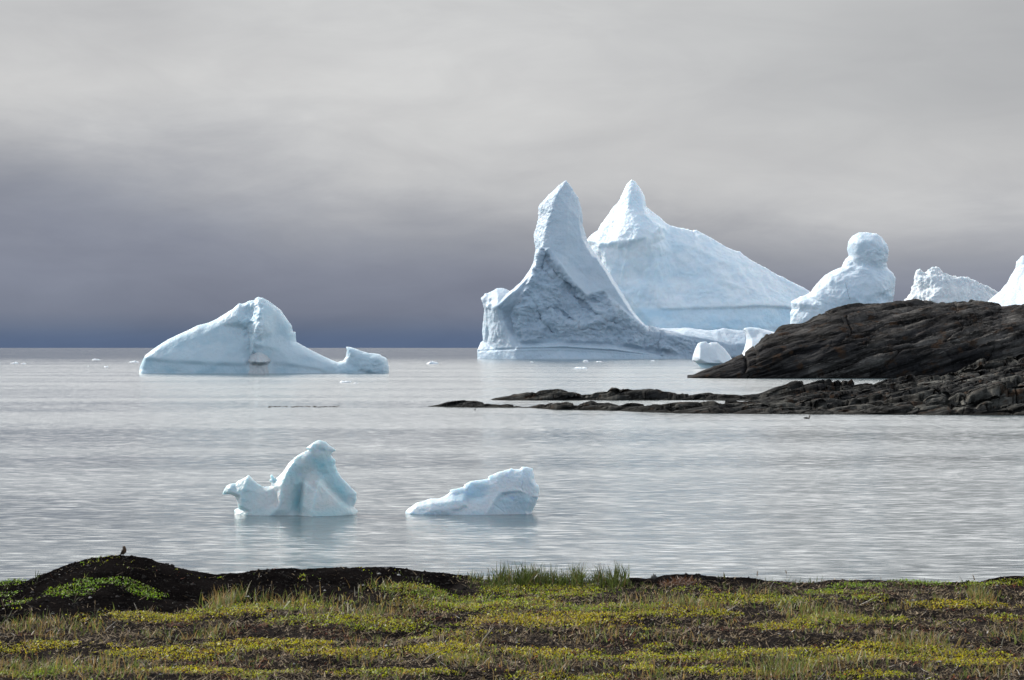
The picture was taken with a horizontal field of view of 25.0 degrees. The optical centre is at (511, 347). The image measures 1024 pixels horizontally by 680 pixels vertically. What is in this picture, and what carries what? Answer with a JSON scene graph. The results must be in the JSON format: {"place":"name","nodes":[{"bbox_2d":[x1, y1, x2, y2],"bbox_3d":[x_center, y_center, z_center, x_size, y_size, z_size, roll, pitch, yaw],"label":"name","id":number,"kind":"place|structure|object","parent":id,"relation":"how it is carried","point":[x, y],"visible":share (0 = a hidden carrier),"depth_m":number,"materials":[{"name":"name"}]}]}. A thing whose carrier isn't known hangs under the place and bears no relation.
{"place":"outdoors","nodes":[
{"label":"outdoors","id":0,"kind":"place"},
{"bbox_2d":[271,406,336,406],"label":"floating kelp","id":1,"kind":"object","parent":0,"point":[306,406],"visible":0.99,"depth_m":234.77,"materials":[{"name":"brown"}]},
{"bbox_2d":[0,348,1023,582],"bbox_3d":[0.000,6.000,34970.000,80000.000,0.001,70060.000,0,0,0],"label":"water","id":2,"kind":"structure","parent":0,"point":[98,458],"depth_m":111.00,"materials":[{"name":"grey liquid"}]},
{"bbox_2d":[139,297,388,373],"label":"iceberg","id":3,"kind":"object","parent":2,"relation":"on","point":[257,335],"visible":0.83,"depth_m":536.21,"materials":[{"name":"white ice"}]},
{"bbox_2d":[222,440,357,516],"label":"ice floe","id":4,"kind":"object","parent":2,"relation":"on","point":[310,482],"visible":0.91,"depth_m":82.92,"materials":[{"name":"white ice"}]},
{"bbox_2d":[405,467,538,514],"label":"ice floe","id":5,"kind":"object","parent":2,"relation":"on","point":[510,491],"visible":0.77,"depth_m":83.17,"materials":[{"name":"white ice"}]},
{"bbox_2d":[477,181,745,358],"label":"iceberg","id":6,"kind":"object","parent":2,"relation":"on","point":[564,298],"visible":0.88,"depth_m":1252.72,"materials":[{"name":"white ice"}]},
{"bbox_2d":[587,180,809,331],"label":"iceberg","id":7,"kind":"object","parent":2,"relation":"on","point":[662,272],"visible":0.56,"depth_m":1767.07,"materials":[{"name":"white ice"}]},
{"bbox_2d":[692,342,731,367],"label":"iceberg","id":8,"kind":"object","parent":2,"relation":"on","point":[708,355],"visible":0.74,"depth_m":687.55,"materials":[{"name":"white ice"}]},
{"bbox_2d":[428,354,1023,414],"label":"rock reef","id":9,"kind":"object","parent":2,"relation":"in","point":[982,386],"visible":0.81,"depth_m":221.64},
{"bbox_2d":[742,327,773,354],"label":"iceberg","id":10,"kind":"object","parent":2,"relation":"on","point":[754,336],"visible":0.13,"depth_m":897.17,"materials":[{"name":"white ice"}]},
{"bbox_2d":[790,232,895,323],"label":"iceberg","id":11,"kind":"object","parent":2,"relation":"on","point":[863,274],"visible":0.46,"depth_m":991.15,"materials":[{"name":"white ice"}]},
{"bbox_2d":[903,266,998,302],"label":"iceberg","id":12,"kind":"object","parent":2,"relation":"on","point":[936,284],"visible":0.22,"depth_m":1389.15,"materials":[{"name":"white ice"}]},
{"bbox_2d":[988,255,1023,305],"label":"iceberg","id":13,"kind":"object","parent":2,"relation":"on","point":[1011,292],"visible":0.2,"depth_m":1093.57,"materials":[{"name":"white ice"}]},
{"bbox_2d":[0,554,1023,679],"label":"ground","id":14,"kind":"structure","parent":0,"point":[335,578],"depth_m":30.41,"materials":[{"name":"green plant"}]},
{"bbox_2d":[120,546,126,554],"bbox_3d":[-5.899,3.080,34.997,0.121,0.156,0.082,0,0,34],"label":"songbird","id":15,"kind":"object","parent":14,"relation":"on","point":[123,550],"visible":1,"depth_m":34.97,"materials":[{"name":"black"}]},
{"bbox_2d":[0,555,1023,679],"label":"ground cover","id":16,"kind":"object","parent":14,"relation":"on","point":[573,618],"visible":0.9,"depth_m":29.82,"materials":[{"name":"green plant"}]},
{"bbox_2d":[657,575,718,586],"bbox_3d":[2.468,3.451,34.138,0.932,0.208,0.725,0,0,-36],"label":"dead seaweed","id":17,"kind":"object","parent":14,"relation":"on","point":[681,580],"visible":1,"depth_m":34.14,"materials":[{"name":"plant"}]},
{"bbox_2d":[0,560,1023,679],"bbox_3d":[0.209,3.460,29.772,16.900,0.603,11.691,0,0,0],"label":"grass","id":18,"kind":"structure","parent":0,"point":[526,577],"depth_m":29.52,"materials":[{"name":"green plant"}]},
{"bbox_2d":[0,0,1023,347],"label":"sky","id":19,"kind":"structure","parent":0,"point":[367,171],"materials":[{"name":"grey"}]},
{"bbox_2d":[687,299,1023,377],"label":"headland","id":20,"kind":"structure","parent":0,"point":[914,337],"depth_m":456.08,"materials":[{"name":"black stone"}]}
]}

